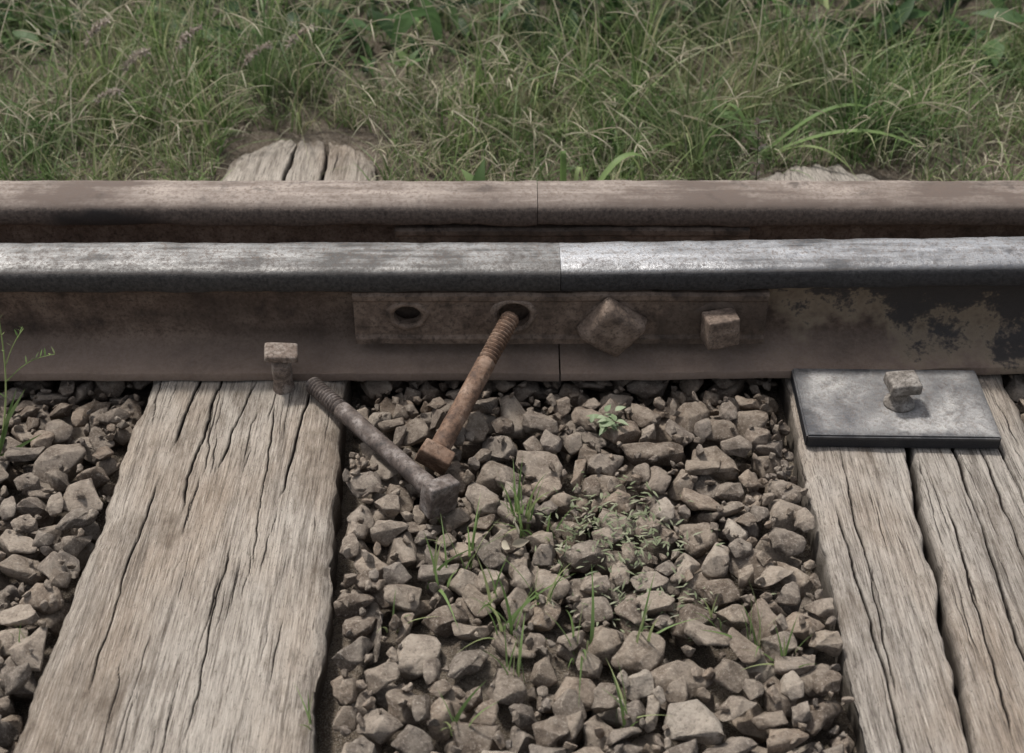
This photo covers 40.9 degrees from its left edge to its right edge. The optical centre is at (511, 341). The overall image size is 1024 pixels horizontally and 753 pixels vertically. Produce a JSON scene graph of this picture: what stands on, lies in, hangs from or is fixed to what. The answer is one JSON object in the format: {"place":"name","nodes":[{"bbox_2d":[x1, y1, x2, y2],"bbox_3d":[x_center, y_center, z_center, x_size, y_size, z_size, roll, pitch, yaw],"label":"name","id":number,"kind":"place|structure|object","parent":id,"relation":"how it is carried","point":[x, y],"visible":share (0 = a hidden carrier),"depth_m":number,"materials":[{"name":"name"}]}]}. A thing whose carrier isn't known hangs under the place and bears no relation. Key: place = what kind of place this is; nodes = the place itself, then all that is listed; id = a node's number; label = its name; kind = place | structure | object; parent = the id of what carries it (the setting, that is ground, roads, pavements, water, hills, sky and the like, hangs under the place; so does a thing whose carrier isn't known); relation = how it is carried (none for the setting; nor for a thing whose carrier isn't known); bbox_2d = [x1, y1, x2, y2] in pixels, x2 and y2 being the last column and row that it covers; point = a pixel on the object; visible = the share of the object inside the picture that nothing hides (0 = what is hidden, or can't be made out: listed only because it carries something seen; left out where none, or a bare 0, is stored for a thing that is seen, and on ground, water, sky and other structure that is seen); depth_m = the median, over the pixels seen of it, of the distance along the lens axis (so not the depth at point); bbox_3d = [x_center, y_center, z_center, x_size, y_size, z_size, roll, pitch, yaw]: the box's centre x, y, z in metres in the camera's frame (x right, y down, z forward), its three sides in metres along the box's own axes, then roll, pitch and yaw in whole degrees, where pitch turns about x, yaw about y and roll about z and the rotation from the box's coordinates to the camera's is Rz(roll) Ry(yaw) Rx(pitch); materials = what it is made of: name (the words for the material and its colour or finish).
{"place":"outdoors","nodes":[
{"label":"outdoors","id":0,"kind":"place"},
{"bbox_2d":[0,344,1023,752],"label":"ballast gravel","id":1,"kind":"structure","parent":0,"point":[716,426],"depth_m":1.35,"materials":[{"name":"grey gravel"}]},
{"bbox_2d":[0,314,54,455],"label":"tall grass weed","id":2,"kind":"object","parent":1,"relation":"on","point":[12,408],"depth_m":1.46,"materials":[{"name":"green plant"}]},
{"bbox_2d":[306,377,459,518],"bbox_3d":[-0.143,0.104,1.471,0.042,0.042,0.248,-25,44,-29],"label":"loose bolt","id":3,"kind":"object","parent":1,"relation":"on","point":[438,495],"visible":1,"depth_m":1.44,"materials":[{"name":"grey metal"}]},
{"bbox_2d":[424,513,476,626],"bbox_3d":[-0.060,0.214,1.298,0.050,0.084,0.135,7,38,9],"label":"grass sprout","id":4,"kind":"object","parent":1,"relation":"on","point":[434,563],"depth_m":1.31,"materials":[{"name":"green plant"}]},
{"bbox_2d":[420,494,499,568],"bbox_3d":[-0.047,0.197,1.331,0.080,0.073,0.064,-19,41,-24],"label":"grass sprout","id":5,"kind":"object","parent":1,"relation":"on","point":[470,562],"depth_m":1.34,"materials":[{"name":"green plant"}]},
{"bbox_2d":[438,681,494,735],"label":"grass sprout","id":6,"kind":"object","parent":1,"relation":"on","point":[458,714],"depth_m":1.19,"materials":[{"name":"green plant"}]},
{"bbox_2d":[415,311,518,475],"bbox_3d":[-0.049,0.055,1.496,0.046,0.097,0.200,14,39,18],"label":"loose bolt","id":7,"kind":"object","parent":1,"relation":"on","point":[436,454],"visible":1,"depth_m":1.47,"materials":[{"name":"brown metal"}]},
{"bbox_2d":[477,556,507,613],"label":"grass sprout","id":8,"kind":"object","parent":1,"relation":"on","point":[488,590],"depth_m":1.29,"materials":[{"name":"green plant"}]},
{"bbox_2d":[483,615,524,682],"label":"grass sprout","id":9,"kind":"object","parent":1,"relation":"on","point":[519,663],"depth_m":1.23,"materials":[{"name":"green plant"}]},
{"bbox_2d":[491,518,528,549],"bbox_3d":[-0.005,0.193,1.348,0.035,0.009,0.038,-15,39,-19],"label":"curled dry leaf","id":10,"kind":"object","parent":1,"relation":"on","point":[517,543],"visible":1,"depth_m":1.34,"materials":[{"name":"beige plant"}]},
{"bbox_2d":[460,572,572,650],"bbox_3d":[0.002,0.240,1.260,0.157,0.089,0.030,-26,44,-30],"label":"grass sprout","id":11,"kind":"object","parent":1,"relation":"on","point":[513,617],"depth_m":1.26,"materials":[{"name":"green plant"}]},
{"bbox_2d":[497,479,543,537],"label":"grass sprout","id":12,"kind":"object","parent":1,"relation":"on","point":[529,518],"depth_m":1.38,"materials":[{"name":"green plant"}]},
{"bbox_2d":[494,458,548,517],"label":"grass sprout","id":13,"kind":"object","parent":1,"relation":"on","point":[517,498],"depth_m":1.39,"materials":[{"name":"green plant"}]},
{"bbox_2d":[500,555,571,605],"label":"grass sprout","id":14,"kind":"object","parent":1,"relation":"on","point":[537,598],"depth_m":1.30,"materials":[{"name":"green plant"}]},
{"bbox_2d":[543,564,594,695],"bbox_3d":[0.052,0.265,1.228,0.048,0.089,0.160,0,37,0],"label":"grass sprout","id":15,"kind":"object","parent":1,"relation":"on","point":[591,628],"depth_m":1.25,"materials":[{"name":"green plant"}]},
{"bbox_2d":[543,502,604,549],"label":"grass sprout","id":16,"kind":"object","parent":1,"relation":"on","point":[547,530],"depth_m":1.36,"materials":[{"name":"green plant"}]},
{"bbox_2d":[587,404,628,434],"bbox_3d":[0.103,0.100,1.501,0.045,0.054,0.040,0,37,0],"label":"leafy weed","id":17,"kind":"object","parent":1,"relation":"on","point":[605,423],"visible":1,"depth_m":1.49,"materials":[{"name":"green plant"}]},
{"bbox_2d":[603,656,668,727],"bbox_3d":[0.099,0.309,1.188,0.079,0.065,0.037,30,46,34],"label":"grass sprout","id":18,"kind":"object","parent":1,"relation":"on","point":[622,707],"depth_m":1.19,"materials":[{"name":"green plant"}]},
{"bbox_2d":[513,471,776,640],"bbox_3d":[0.128,0.218,1.337,0.254,0.031,0.264,0,37,0],"label":"creeping weed","id":19,"kind":"object","parent":1,"relation":"on","point":[610,543],"visible":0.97,"depth_m":1.36,"materials":[{"name":"green plant"}]},
{"bbox_2d":[636,574,697,643],"bbox_3d":[0.140,0.257,1.247,0.048,0.079,0.065,17,40,22],"label":"grass sprout","id":20,"kind":"object","parent":1,"relation":"on","point":[641,628],"depth_m":1.25,"materials":[{"name":"green plant"}]},
{"bbox_2d":[698,595,721,631],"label":"grass sprout","id":21,"kind":"object","parent":1,"relation":"on","point":[711,613],"depth_m":1.27,"materials":[{"name":"green plant"}]},
{"bbox_2d":[704,582,777,655],"bbox_3d":[0.209,0.262,1.241,0.059,0.077,0.050,31,47,34],"label":"grass sprout","id":22,"kind":"object","parent":1,"relation":"on","point":[730,636],"depth_m":1.25,"materials":[{"name":"green plant"}]},
{"bbox_2d":[742,613,818,675],"bbox_3d":[0.236,0.281,1.218,0.070,0.074,0.043,0,37,0],"label":"grass sprout","id":23,"kind":"object","parent":1,"relation":"on","point":[784,653],"depth_m":1.23,"materials":[{"name":"green plant"}]},
{"bbox_2d":[0,0,1023,752],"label":"ground","id":24,"kind":"structure","parent":0,"point":[330,740],"depth_m":2.01,"materials":[{"name":"soil"}]},
{"bbox_2d":[13,139,375,752],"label":"railway sleeper","id":25,"kind":"object","parent":24,"relation":"on","point":[199,617],"visible":0.56,"depth_m":1.32,"materials":[{"name":"brown wood"}]},
{"bbox_2d":[0,180,536,243],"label":"rail","id":26,"kind":"object","parent":25,"relation":"on","point":[130,211],"visible":0.59,"depth_m":1.64,"materials":[{"name":"metal"}]},
{"bbox_2d":[0,242,560,380],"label":"rail","id":27,"kind":"object","parent":25,"relation":"on","point":[157,311],"visible":0.9,"depth_m":1.56,"materials":[{"name":"metal"}]},
{"bbox_2d":[264,342,297,394],"bbox_3d":[-0.257,0.042,1.550,0.039,0.088,0.028,0,37,0],"label":"rail spike","id":28,"kind":"object","parent":25,"relation":"in","point":[281,357],"visible":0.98,"depth_m":1.53,"materials":[{"name":"metal"}]},
{"bbox_2d":[295,685,312,730],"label":"grass sprout","id":29,"kind":"object","parent":25,"relation":"on","point":[308,716],"depth_m":1.19,"materials":[{"name":"green plant"}]},
{"bbox_2d":[83,16,319,135],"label":"seed plume grass","id":30,"kind":"structure","parent":24,"relation":"on","point":[183,36],"depth_m":2.02,"materials":[{"name":"plant"}]},
{"bbox_2d":[386,46,426,101],"bbox_3d":[-0.159,-0.396,2.104,0.068,0.094,0.061,0,37,0],"label":"broadleaf weed","id":31,"kind":"object","parent":24,"relation":"on","point":[411,57],"visible":0.77,"depth_m":2.10,"materials":[{"name":"green plant"}]},
{"bbox_2d":[380,591,437,632],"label":"grass sprout","id":32,"kind":"object","parent":24,"relation":"on","point":[385,628],"depth_m":1.28,"materials":[{"name":"green plant"}]},
{"bbox_2d":[461,158,484,180],"bbox_3d":[-0.039,-0.168,1.826,0.098,0.125,0.074,20,41,24],"label":"broadleaf weed","id":33,"kind":"object","parent":24,"relation":"on","point":[479,175],"visible":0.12,"depth_m":1.82,"materials":[{"name":"green plant"}]},
{"bbox_2d":[0,0,1023,180],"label":"grass","id":34,"kind":"structure","parent":24,"relation":"on","point":[699,160],"depth_m":2.07,"materials":[{"name":"green plant"}]},
{"bbox_2d":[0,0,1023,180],"bbox_3d":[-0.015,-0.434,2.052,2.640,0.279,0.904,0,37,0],"label":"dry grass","id":35,"kind":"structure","parent":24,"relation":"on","point":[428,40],"depth_m":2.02,"materials":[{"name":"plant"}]},
{"bbox_2d":[0,0,1023,95],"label":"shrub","id":36,"kind":"object","parent":24,"relation":"on","point":[406,19],"visible":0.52,"depth_m":2.23,"materials":[{"name":"green plant"}]},
{"bbox_2d":[560,150,661,180],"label":"broad leaf grass","id":37,"kind":"structure","parent":24,"relation":"on","point":[605,172],"depth_m":1.81,"materials":[{"name":"green plant"}]},
{"bbox_2d":[689,91,740,134],"bbox_3d":[0.297,-0.317,2.023,0.082,0.091,0.057,7,38,9],"label":"broadleaf weed","id":38,"kind":"object","parent":24,"relation":"on","point":[726,114],"visible":0.56,"depth_m":2.01,"materials":[{"name":"green plant"}]},
{"bbox_2d":[747,117,771,179],"bbox_3d":[0.303,-0.186,1.734,0.038,0.210,0.030,-18,41,-22],"label":"dark weed","id":39,"kind":"object","parent":24,"relation":"on","point":[756,133],"visible":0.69,"depth_m":1.69,"materials":[{"name":"green plant"}]},
{"bbox_2d":[799,0,828,72],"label":"broadleaf weed","id":40,"kind":"object","parent":24,"relation":"on","point":[825,3],"visible":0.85,"depth_m":2.08,"materials":[{"name":"green plant"}]},
{"bbox_2d":[719,103,929,168],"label":"broad leaf grass","id":41,"kind":"structure","parent":24,"relation":"on","point":[742,116],"depth_m":1.97,"materials":[{"name":"green plant"}]},
{"bbox_2d":[758,164,1023,752],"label":"railway sleeper","id":42,"kind":"object","parent":24,"relation":"on","point":[917,555],"visible":0.42,"depth_m":1.33,"materials":[{"name":"brown wood"}]},
{"bbox_2d":[537,180,1023,239],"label":"rail","id":43,"kind":"object","parent":42,"relation":"on","point":[790,210],"visible":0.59,"depth_m":1.64,"materials":[{"name":"metal"}]},
{"bbox_2d":[395,224,749,242],"bbox_3d":[0.073,-0.110,1.668,0.426,0.070,0.015,0,37,0],"label":"fishplate","id":44,"kind":"object","parent":43,"relation":"attached to","point":[477,233],"visible":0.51,"depth_m":1.65,"materials":[{"name":"metal"}]},
{"bbox_2d":[559,236,1023,380],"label":"rail","id":45,"kind":"object","parent":42,"relation":"on","point":[915,304],"visible":0.85,"depth_m":1.56,"materials":[{"name":"metal"}]},
{"bbox_2d":[352,288,769,356],"bbox_3d":[0.054,-0.015,1.546,0.466,0.082,0.044,0,37,0],"label":"fishplate","id":46,"kind":"object","parent":45,"relation":"attached to","point":[615,323],"visible":0.98,"depth_m":1.54,"materials":[{"name":"brown metal"}]},
{"bbox_2d":[790,368,1000,448],"bbox_3d":[0.420,0.073,1.515,0.207,0.017,0.118,1,37,1],"label":"base plate","id":47,"kind":"object","parent":42,"relation":"on","point":[845,408],"visible":1,"depth_m":1.50,"materials":[{"name":"metal"}]},
{"bbox_2d":[883,370,922,412],"bbox_3d":[0.425,0.054,1.497,0.037,0.037,0.034,0,37,0],"label":"coach screw","id":48,"kind":"object","parent":47,"relation":"on","point":[902,386],"visible":1,"depth_m":1.49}
]}

